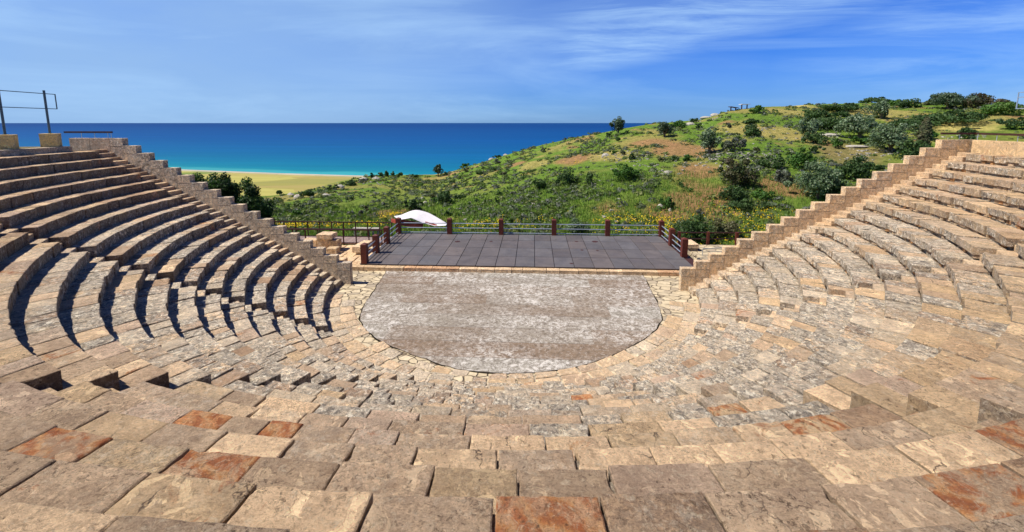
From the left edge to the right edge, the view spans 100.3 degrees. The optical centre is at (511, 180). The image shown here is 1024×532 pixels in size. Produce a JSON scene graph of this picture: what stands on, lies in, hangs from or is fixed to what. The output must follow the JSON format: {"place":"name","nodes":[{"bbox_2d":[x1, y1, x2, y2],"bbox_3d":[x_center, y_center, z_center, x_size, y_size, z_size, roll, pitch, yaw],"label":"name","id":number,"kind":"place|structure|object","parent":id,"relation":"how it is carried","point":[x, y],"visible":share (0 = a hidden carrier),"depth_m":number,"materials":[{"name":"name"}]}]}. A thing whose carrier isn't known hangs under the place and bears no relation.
{"place":"outdoors","nodes":[
{"label":"outdoors","id":0,"kind":"place"},
{"bbox_2d":[182,171,358,195],"bbox_3d":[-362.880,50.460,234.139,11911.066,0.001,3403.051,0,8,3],"label":"coastal plain","id":1,"kind":"structure","parent":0,"point":[270,184],"depth_m":607.93,"materials":[{"name":"yellow sand"}]},
{"bbox_2d":[181,169,362,176],"bbox_3d":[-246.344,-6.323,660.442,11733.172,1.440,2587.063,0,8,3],"label":"beach","id":2,"kind":"structure","parent":0,"point":[272,173],"depth_m":694.25,"materials":[{"name":"beige sand"}]},
{"bbox_2d":[303,237,316,246],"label":"stone block","id":3,"kind":"structure","parent":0,"point":[314,241],"depth_m":31.09,"materials":[{"name":"beige stone"}]},
{"bbox_2d":[0,123,651,175],"bbox_3d":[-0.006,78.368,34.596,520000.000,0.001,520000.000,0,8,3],"label":"sea","id":4,"kind":"structure","parent":0,"point":[361,149],"depth_m":1904.97,"materials":[{"name":"liquid"}]},
{"bbox_2d":[326,245,380,264],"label":"terrace","id":5,"kind":"structure","parent":0,"point":[348,253],"depth_m":30.03,"materials":[{"name":"stone"}]},
{"bbox_2d":[317,238,333,248],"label":"stone block","id":6,"kind":"structure","parent":5,"relation":"on","point":[323,243],"depth_m":30.69,"materials":[{"name":"beige stone"}]},
{"bbox_2d":[316,231,336,239],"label":"stone block","id":7,"kind":"structure","parent":6,"relation":"on","point":[331,235],"depth_m":30.54,"materials":[{"name":"beige stone"}]},
{"bbox_2d":[326,246,339,253],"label":"stone block","id":8,"kind":"structure","parent":5,"relation":"on","point":[333,250],"depth_m":30.02,"materials":[{"name":"beige stone"}]},
{"bbox_2d":[287,229,382,245],"bbox_3d":[-16.688,4.620,32.498,13.900,1.936,0.090,0,8,3],"label":"wooden railing","id":9,"kind":"object","parent":5,"relation":"on","point":[343,236],"visible":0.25,"depth_m":32.18,"materials":[{"name":"brown wood"}]},
{"bbox_2d":[330,238,341,247],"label":"stone block","id":10,"kind":"structure","parent":5,"relation":"on","point":[336,242],"depth_m":30.63,"materials":[{"name":"beige stone"}]},
{"bbox_2d":[300,236,390,244],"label":"boardwalk","id":11,"kind":"structure","parent":5,"relation":"on","point":[349,240],"depth_m":33.21,"materials":[{"name":"grey stone"}]},
{"bbox_2d":[274,221,392,245],"bbox_3d":[-16.530,4.298,34.437,14.020,2.056,0.090,0,8,3],"label":"wooden railing","id":12,"kind":"object","parent":11,"relation":"attached to","point":[331,222],"visible":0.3,"depth_m":34.22,"materials":[{"name":"brown wood"}]},
{"bbox_2d":[352,240,371,251],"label":"stone block","id":13,"kind":"structure","parent":5,"relation":"on","point":[356,248],"depth_m":30.16,"materials":[{"name":"beige stone"}]},
{"bbox_2d":[360,271,661,373],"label":"orchestra floor","id":14,"kind":"structure","parent":0,"point":[505,323],"depth_m":20.54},
{"bbox_2d":[324,271,699,383],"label":"pavement","id":15,"kind":"structure","parent":0,"point":[362,286],"depth_m":22.57,"materials":[{"name":"beige stone"}]},
{"bbox_2d":[358,272,662,373],"bbox_3d":[-0.207,6.431,21.774,16.164,0.001,11.868,0,8,3],"label":"ground joint","id":16,"kind":"object","parent":15,"relation":"on","point":[493,372],"visible":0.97,"depth_m":18.05,"materials":[{"name":"stone"}]},
{"bbox_2d":[0,149,1023,531],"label":"stone theatre","id":17,"kind":"structure","parent":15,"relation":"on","point":[172,359],"depth_m":7.94,"materials":[{"name":"beige stone"}]},
{"bbox_2d":[324,294,700,385],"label":"kerb stones","id":18,"kind":"object","parent":15,"relation":"on","point":[576,377],"visible":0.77,"depth_m":17.37,"materials":[{"name":"beige stone"}]},
{"bbox_2d":[352,233,693,275],"bbox_3d":[1.778,5.881,30.735,24.178,1.908,8.320,0,8,3],"label":"stage","id":19,"kind":"object","parent":15,"relation":"on","point":[562,254],"visible":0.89,"depth_m":29.23,"materials":[{"name":"grey wood"}]},
{"bbox_2d":[360,217,687,263],"bbox_3d":[1.124,4.234,30.819,21.610,1.350,7.950,0,8,3],"label":"stage railing","id":20,"kind":"object","parent":19,"relation":"on","point":[375,244],"visible":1,"depth_m":34.11,"materials":[{"name":"brown paint"}]},
{"bbox_2d":[0,0,1023,122],"label":"sky","id":21,"kind":"structure","parent":0,"point":[103,61],"materials":[{"name":"blue"}]},
{"bbox_2d":[240,103,1023,244],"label":"hillside","id":22,"kind":"structure","parent":0,"point":[677,148],"depth_m":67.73,"materials":[{"name":"green plant"}]},
{"bbox_2d":[192,172,276,224],"bbox_3d":[-25.098,2.880,38.332,7.457,7.447,4.556,0,8,3],"label":"mastic tree","id":23,"kind":"object","parent":22,"relation":"on","point":[225,184],"visible":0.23,"depth_m":37.66,"materials":[{"name":"green plant"}]},
{"bbox_2d":[292,209,300,215],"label":"bush","id":24,"kind":"object","parent":22,"relation":"on","point":[294,212],"visible":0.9,"depth_m":52.47,"materials":[{"name":"green plant"}]},
{"bbox_2d":[299,189,313,196],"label":"bush","id":25,"kind":"object","parent":22,"relation":"on","point":[309,192],"visible":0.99,"depth_m":67.44,"materials":[{"name":"green plant"}]},
{"bbox_2d":[327,184,339,189],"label":"bush","id":26,"kind":"object","parent":22,"relation":"on","point":[330,187],"visible":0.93,"depth_m":80.19,"materials":[{"name":"green plant"}]},
{"bbox_2d":[344,180,356,185],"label":"bush","id":27,"kind":"object","parent":22,"relation":"on","point":[350,182],"visible":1,"depth_m":84.94,"materials":[{"name":"green plant"}]},
{"bbox_2d":[358,178,368,182],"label":"shrub","id":28,"kind":"object","parent":22,"relation":"on","point":[363,180],"visible":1,"depth_m":88.83,"materials":[{"name":"green plant"}]},
{"bbox_2d":[352,227,378,244],"bbox_3d":[-12.223,5.100,35.969,2.225,2.257,0.450,0,8,3],"label":"bench","id":29,"kind":"object","parent":22,"relation":"on","point":[366,228],"visible":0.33,"depth_m":35.77,"materials":[{"name":"white stone"}]},
{"bbox_2d":[404,199,421,210],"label":"bush","id":30,"kind":"object","parent":22,"relation":"on","point":[412,205],"visible":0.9,"depth_m":53.79,"materials":[{"name":"green plant"}]},
{"bbox_2d":[391,210,446,236],"bbox_3d":[-8.572,4.394,39.958,5.357,2.791,2.700,0,8,3],"label":"shade canopy","id":31,"kind":"object","parent":22,"relation":"on","point":[422,217],"visible":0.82,"depth_m":39.93,"materials":[{"name":"fabric"}]},
{"bbox_2d":[433,164,442,176],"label":"olive tree","id":32,"kind":"object","parent":22,"relation":"on","point":[437,169],"visible":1,"depth_m":108.20,"materials":[{"name":"green plant"}]},
{"bbox_2d":[436,191,452,203],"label":"bush","id":33,"kind":"object","parent":22,"relation":"on","point":[442,197],"visible":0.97,"depth_m":58.77,"materials":[{"name":"green plant"}]},
{"bbox_2d":[454,195,466,199],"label":"bush","id":34,"kind":"object","parent":22,"relation":"on","point":[458,196],"visible":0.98,"depth_m":61.30,"materials":[{"name":"green plant"}]},
{"bbox_2d":[277,160,780,244],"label":"flowers","id":35,"kind":"object","parent":22,"relation":"on","point":[552,217],"visible":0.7,"depth_m":42.50,"materials":[{"name":"yellow plant"}]},
{"bbox_2d":[533,178,545,187],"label":"bush","id":36,"kind":"object","parent":22,"relation":"on","point":[540,183],"visible":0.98,"depth_m":57.71,"materials":[{"name":"green plant"}]},
{"bbox_2d":[555,169,578,184],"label":"bush","id":37,"kind":"object","parent":22,"relation":"on","point":[565,175],"visible":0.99,"depth_m":57.71,"materials":[{"name":"green plant"}]},
{"bbox_2d":[565,218,589,232],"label":"bush","id":38,"kind":"object","parent":22,"relation":"on","point":[573,220],"visible":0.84,"depth_m":39.17,"materials":[{"name":"green plant"}]},
{"bbox_2d":[584,172,592,183],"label":"bush","id":39,"kind":"object","parent":22,"relation":"on","point":[589,176],"visible":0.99,"depth_m":56.09,"materials":[{"name":"green plant"}]},
{"bbox_2d":[609,116,624,134],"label":"olive tree","id":40,"kind":"object","parent":22,"relation":"on","point":[618,123],"visible":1,"depth_m":95.08,"materials":[{"name":"green plant"}]},
{"bbox_2d":[612,163,641,179],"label":"bush","id":41,"kind":"object","parent":22,"relation":"on","point":[627,171],"visible":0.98,"depth_m":55.32,"materials":[{"name":"green plant"}]},
{"bbox_2d":[281,116,986,229],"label":"scattered stones","id":42,"kind":"object","parent":22,"relation":"on","point":[868,153],"visible":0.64,"depth_m":61.86,"materials":[{"name":"white stone"}]},
{"bbox_2d":[259,100,1023,245],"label":"scrub","id":43,"kind":"object","parent":22,"relation":"on","point":[296,205],"visible":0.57,"depth_m":60.17,"materials":[{"name":"green plant"}]},
{"bbox_2d":[657,121,672,136],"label":"olive tree","id":44,"kind":"object","parent":22,"relation":"on","point":[665,127],"visible":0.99,"depth_m":83.74,"materials":[{"name":"green plant"}]},
{"bbox_2d":[659,196,675,209],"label":"bush","id":45,"kind":"object","parent":22,"relation":"on","point":[667,202],"visible":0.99,"depth_m":44.77,"materials":[{"name":"green plant"}]},
{"bbox_2d":[673,120,686,126],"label":"bush","id":46,"kind":"object","parent":22,"relation":"on","point":[679,123],"visible":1,"depth_m":92.98,"materials":[{"name":"green plant"}]},
{"bbox_2d":[683,154,692,160],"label":"bush","id":47,"kind":"object","parent":22,"relation":"on","point":[687,156],"visible":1,"depth_m":63.34,"materials":[{"name":"green plant"}]},
{"bbox_2d":[673,213,714,242],"bbox_3d":[15.823,4.166,37.188,3.317,2.758,3.609,0,8,3],"label":"bush","id":48,"kind":"object","parent":22,"relation":"on","point":[693,226],"visible":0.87,"depth_m":36.55,"materials":[{"name":"green plant"}]},
{"bbox_2d":[700,127,721,153],"bbox_3d":[30.214,-5.927,65.118,3.048,4.300,2.978,3,8,19],"label":"olive tree","id":49,"kind":"object","parent":22,"relation":"on","point":[709,140],"visible":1,"depth_m":64.52,"materials":[{"name":"green plant"}]},
{"bbox_2d":[677,231,750,247],"bbox_3d":[16.262,4.738,32.689,7.303,1.650,0.380,0,8,3],"label":"wooden railing","id":50,"kind":"object","parent":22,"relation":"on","point":[707,238],"visible":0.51,"depth_m":32.57,"materials":[{"name":"brown wood"}]},
{"bbox_2d":[704,217,740,237],"bbox_3d":[18.674,4.189,37.990,3.228,1.787,2.590,0,8,3],"label":"bush","id":51,"kind":"object","parent":22,"relation":"on","point":[730,226],"visible":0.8,"depth_m":37.47,"materials":[{"name":"green plant"}]},
{"bbox_2d":[717,185,750,200],"bbox_3d":[24.091,1.386,45.841,3.411,1.982,2.856,0,8,3],"label":"bush","id":52,"kind":"object","parent":22,"relation":"on","point":[736,193],"visible":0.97,"depth_m":45.43,"materials":[{"name":"green plant"}]},
{"bbox_2d":[723,137,746,148],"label":"bush","id":53,"kind":"object","parent":22,"relation":"on","point":[729,144],"visible":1,"depth_m":63.72,"materials":[{"name":"green plant"}]},
{"bbox_2d":[717,157,760,186],"bbox_3d":[26.233,-0.975,49.981,4.710,3.614,4.488,-7,10,-40],"label":"bush","id":54,"kind":"object","parent":22,"relation":"on","point":[738,172],"visible":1,"depth_m":49.52,"materials":[{"name":"green plant"}]},
{"bbox_2d":[728,198,755,209],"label":"bush","id":55,"kind":"object","parent":22,"relation":"on","point":[744,204],"visible":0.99,"depth_m":43.23,"materials":[{"name":"green plant"}]},
{"bbox_2d":[742,118,758,122],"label":"bush","id":56,"kind":"object","parent":22,"relation":"on","point":[750,120],"visible":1,"depth_m":81.40,"materials":[{"name":"green plant"}]},
{"bbox_2d":[743,124,761,136],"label":"bush","id":57,"kind":"object","parent":22,"relation":"on","point":[751,130],"visible":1,"depth_m":72.07,"materials":[{"name":"green plant"}]},
{"bbox_2d":[748,105,764,112],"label":"bush","id":58,"kind":"object","parent":22,"relation":"on","point":[757,108],"visible":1,"depth_m":91.32,"materials":[{"name":"green plant"}]},
{"bbox_2d":[751,188,774,199],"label":"bush","id":59,"kind":"object","parent":22,"relation":"on","point":[763,194],"visible":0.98,"depth_m":46.29,"materials":[{"name":"green plant"}]},
{"bbox_2d":[757,201,770,208],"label":"bush","id":60,"kind":"object","parent":22,"relation":"on","point":[764,204],"visible":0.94,"depth_m":43.60,"materials":[{"name":"green plant"}]},
{"bbox_2d":[756,154,784,168],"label":"bush","id":61,"kind":"object","parent":22,"relation":"on","point":[776,165],"visible":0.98,"depth_m":54.94,"materials":[{"name":"green plant"}]},
{"bbox_2d":[773,169,794,180],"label":"bush","id":62,"kind":"object","parent":22,"relation":"on","point":[782,176],"visible":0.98,"depth_m":50.39,"materials":[{"name":"green plant"}]},
{"bbox_2d":[785,147,816,168],"bbox_3d":[37.489,-2.828,54.700,3.962,2.936,3.593,0,8,3],"label":"bush","id":63,"kind":"object","parent":22,"relation":"on","point":[798,158],"visible":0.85,"depth_m":54.55,"materials":[{"name":"green plant"}]},
{"bbox_2d":[798,116,822,136],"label":"olive tree","id":64,"kind":"object","parent":22,"relation":"on","point":[812,126],"visible":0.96,"depth_m":69.16,"materials":[{"name":"green plant"}]},
{"bbox_2d":[800,132,828,144],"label":"bush","id":65,"kind":"object","parent":22,"relation":"on","point":[818,137],"visible":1,"depth_m":65.79,"materials":[{"name":"green plant"}]},
{"bbox_2d":[783,160,848,198],"bbox_3d":[33.005,0.029,45.928,5.225,4.424,4.817,0,8,-4],"label":"olive tree","id":66,"kind":"object","parent":22,"relation":"on","point":[818,177],"visible":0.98,"depth_m":45.10,"materials":[{"name":"green plant"}]},
{"bbox_2d":[795,108,836,118],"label":"bush","id":67,"kind":"object","parent":22,"relation":"on","point":[816,113],"visible":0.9,"depth_m":83.74,"materials":[{"name":"green plant"}]},
{"bbox_2d":[810,146,825,151],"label":"shrub","id":68,"kind":"object","parent":22,"relation":"on","point":[814,148],"visible":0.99,"depth_m":62.07,"materials":[{"name":"green plant"}]},
{"bbox_2d":[805,117,844,127],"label":"bush","id":69,"kind":"object","parent":22,"relation":"on","point":[830,121],"visible":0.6,"depth_m":74.60,"materials":[{"name":"green plant"}]},
{"bbox_2d":[820,133,839,135],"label":"rock","id":70,"kind":"object","parent":22,"relation":"on","point":[829,134],"visible":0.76,"depth_m":70.90,"materials":[{"name":"white stone"}]},
{"bbox_2d":[819,182,849,198],"bbox_3d":[34.403,1.009,45.175,3.678,2.322,2.591,6,10,39],"label":"bush","id":71,"kind":"object","parent":22,"relation":"on","point":[833,191],"visible":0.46,"depth_m":44.85,"materials":[{"name":"green plant"}]},
{"bbox_2d":[831,138,842,146],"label":"bush","id":72,"kind":"object","parent":22,"relation":"on","point":[836,143],"visible":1,"depth_m":63.58,"materials":[{"name":"green plant"}]},
{"bbox_2d":[817,103,861,110],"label":"bush","id":73,"kind":"object","parent":22,"relation":"on","point":[852,106],"visible":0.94,"depth_m":92.87,"materials":[{"name":"green plant"}]},
{"bbox_2d":[835,110,849,116],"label":"bush","id":74,"kind":"object","parent":22,"relation":"on","point":[843,114],"visible":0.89,"depth_m":87.52,"materials":[{"name":"green plant"}]},
{"bbox_2d":[833,154,874,179],"bbox_3d":[40.358,-1.533,50.154,4.006,3.182,3.549,0,8,3],"label":"bush","id":75,"kind":"object","parent":22,"relation":"on","point":[857,167],"visible":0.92,"depth_m":50.07,"materials":[{"name":"green plant"}]},
{"bbox_2d":[846,145,868,147],"bbox_3d":[52.015,-5.178,64.545,3.274,0.389,2.464,0,8,3],"label":"rock","id":76,"kind":"object","parent":22,"relation":"on","point":[856,146],"visible":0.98,"depth_m":63.65,"materials":[{"name":"white stone"}]},
{"bbox_2d":[850,136,869,142],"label":"shrub","id":77,"kind":"object","parent":22,"relation":"on","point":[861,140],"visible":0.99,"depth_m":66.00,"materials":[{"name":"green plant"}]},
{"bbox_2d":[832,105,888,137],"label":"olive tree","id":78,"kind":"object","parent":22,"relation":"on","point":[859,124],"visible":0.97,"depth_m":67.74,"materials":[{"name":"green plant"}]},
{"bbox_2d":[858,96,889,102],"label":"bush","id":79,"kind":"object","parent":22,"relation":"on","point":[871,99],"visible":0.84,"depth_m":104.60,"materials":[{"name":"green plant"}]},
{"bbox_2d":[872,163,884,169],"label":"bush","id":80,"kind":"object","parent":22,"relation":"on","point":[878,167],"visible":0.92,"depth_m":53.95,"materials":[{"name":"green plant"}]},
{"bbox_2d":[871,99,889,117],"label":"olive tree","id":81,"kind":"object","parent":22,"relation":"on","point":[881,107],"visible":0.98,"depth_m":83.06,"materials":[{"name":"green plant"}]},
{"bbox_2d":[866,122,918,151],"bbox_3d":[53.451,-5.912,59.924,5.040,4.447,6.330,-4,9,-29],"label":"olive tree","id":82,"kind":"object","parent":22,"relation":"on","point":[890,136],"visible":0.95,"depth_m":59.61,"materials":[{"name":"green plant"}]},
{"bbox_2d":[887,99,900,104],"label":"bush","id":83,"kind":"object","parent":22,"relation":"on","point":[892,102],"visible":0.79,"depth_m":99.00,"materials":[{"name":"green plant"}]},
{"bbox_2d":[895,98,922,107],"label":"bush","id":84,"kind":"object","parent":22,"relation":"on","point":[909,103],"visible":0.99,"depth_m":94.35,"materials":[{"name":"green plant"}]},
{"bbox_2d":[892,139,933,158],"bbox_3d":[53.048,-3.887,55.990,4.376,3.148,3.942,0,8,3],"label":"bush","id":85,"kind":"object","parent":22,"relation":"on","point":[915,149],"visible":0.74,"depth_m":55.61,"materials":[{"name":"green plant"}]},
{"bbox_2d":[887,118,942,126],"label":"bush","id":86,"kind":"object","parent":22,"relation":"on","point":[909,121],"visible":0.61,"depth_m":73.30,"materials":[{"name":"green plant"}]},
{"bbox_2d":[915,116,933,144],"bbox_3d":[54.929,-5.824,56.866,1.793,5.434,1.809,0,8,3],"label":"cypress","id":87,"kind":"object","parent":22,"relation":"on","point":[925,131],"visible":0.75,"depth_m":56.38,"materials":[{"name":"green plant"}]},
{"bbox_2d":[929,129,938,137],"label":"bush","id":88,"kind":"object","parent":22,"relation":"on","point":[935,134],"visible":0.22,"depth_m":63.73,"materials":[{"name":"green plant"}]},
{"bbox_2d":[929,92,981,108],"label":"olive tree","id":89,"kind":"object","parent":22,"relation":"on","point":[948,99],"visible":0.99,"depth_m":87.31,"materials":[{"name":"green plant"}]},
{"bbox_2d":[912,109,1000,122],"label":"bush","id":90,"kind":"object","parent":22,"relation":"on","point":[951,116],"visible":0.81,"depth_m":72.47,"materials":[{"name":"green plant"}]},
{"bbox_2d":[956,127,976,132],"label":"bush","id":91,"kind":"object","parent":22,"relation":"on","point":[965,130],"visible":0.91,"depth_m":66.07,"materials":[{"name":"green plant"}]},
{"bbox_2d":[957,132,975,138],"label":"bush","id":92,"kind":"object","parent":22,"relation":"on","point":[970,136],"visible":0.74,"depth_m":63.10,"materials":[{"name":"green plant"}]},
{"bbox_2d":[949,92,1010,107],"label":"bush","id":93,"kind":"object","parent":22,"relation":"on","point":[986,98],"visible":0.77,"depth_m":84.97,"materials":[{"name":"green plant"}]},
{"bbox_2d":[970,101,1023,115],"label":"bush","id":94,"kind":"object","parent":22,"relation":"on","point":[1000,108],"visible":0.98,"depth_m":75.78,"materials":[{"name":"green plant"}]},
{"bbox_2d":[995,116,1023,128],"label":"bush","id":95,"kind":"object","parent":22,"relation":"on","point":[1013,123],"visible":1,"depth_m":66.00,"materials":[{"name":"green plant"}]},
{"bbox_2d":[688,245,735,259],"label":"side paving","id":96,"kind":"structure","parent":0,"point":[695,255],"depth_m":30.71,"materials":[{"name":"beige stone"}]},
{"bbox_3d":[13.128,5.135,31.436,0.666,0.566,1.200,0,8,3],"label":"stone block","id":97,"kind":"object","parent":96,"relation":"on","visible":0},
{"bbox_2d":[688,239,698,247],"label":"stone block","id":98,"kind":"structure","parent":97,"relation":"on","point":[692,244],"depth_m":30.70,"materials":[{"name":"beige stone"}]},
{"bbox_2d":[1016,92,1023,108],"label":"metal railing","id":99,"kind":"object","parent":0,"point":[1018,97],"visible":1,"depth_m":20.49,"materials":[{"name":"metal"}]},
{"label":"earth bank","id":100,"kind":"structure","parent":0,"visible":0},
{"bbox_2d":[0,146,72,156],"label":"kerb wall","id":101,"kind":"structure","parent":100,"relation":"on","point":[23,151],"depth_m":20.99,"materials":[{"name":"stone"}]},
{"bbox_2d":[0,134,19,149],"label":"concrete pedestal","id":102,"kind":"object","parent":101,"relation":"on","point":[10,141],"visible":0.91,"depth_m":20.02,"materials":[{"name":"stone"}]},
{"bbox_2d":[38,133,62,146],"bbox_3d":[-24.115,-2.080,22.333,0.658,0.751,0.658,-5,9,-32],"label":"concrete pedestal","id":103,"kind":"object","parent":101,"relation":"on","point":[51,140],"visible":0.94,"depth_m":22.11,"materials":[{"name":"stone"}]},
{"bbox_2d":[0,90,57,134],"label":"metal railing","id":104,"kind":"object","parent":103,"relation":"on","point":[46,108],"visible":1,"depth_m":21.68,"materials":[{"name":"grey metal"}]},
{"bbox_2d":[69,138,111,152],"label":"parapet wall","id":105,"kind":"structure","parent":100,"relation":"on","point":[81,144],"depth_m":24.45,"materials":[{"name":"stone"}]},
{"bbox_2d":[64,131,112,137],"bbox_3d":[-24.359,-2.622,24.564,2.866,0.410,0.100,0,8,3],"label":"handrail","id":106,"kind":"object","parent":105,"relation":"attached to","point":[94,132],"visible":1,"depth_m":24.50,"materials":[{"name":"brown wood"}]},
{"bbox_2d":[109,138,352,284],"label":"stepped wall","id":107,"kind":"structure","parent":100,"relation":"on","point":[318,257],"depth_m":24.57,"materials":[{"name":"stone"}]},
{"bbox_2d":[679,140,957,290],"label":"stepped wall","id":108,"kind":"structure","parent":100,"relation":"on","point":[699,271],"depth_m":22.94,"materials":[{"name":"stone"}]},
{"bbox_2d":[955,140,971,155],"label":"parapet wall","id":109,"kind":"structure","parent":100,"relation":"on","point":[964,145],"depth_m":22.09,"materials":[{"name":"stone"}]},
{"bbox_2d":[971,140,1023,156],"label":"parapet wall","id":110,"kind":"structure","parent":100,"relation":"on","point":[1008,148],"depth_m":20.66,"materials":[{"name":"stone"}]},
{"bbox_2d":[940,133,1023,141],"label":"handrail","id":111,"kind":"object","parent":110,"relation":"attached to","point":[1006,134],"visible":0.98,"depth_m":21.55,"materials":[{"name":"brown wood"}]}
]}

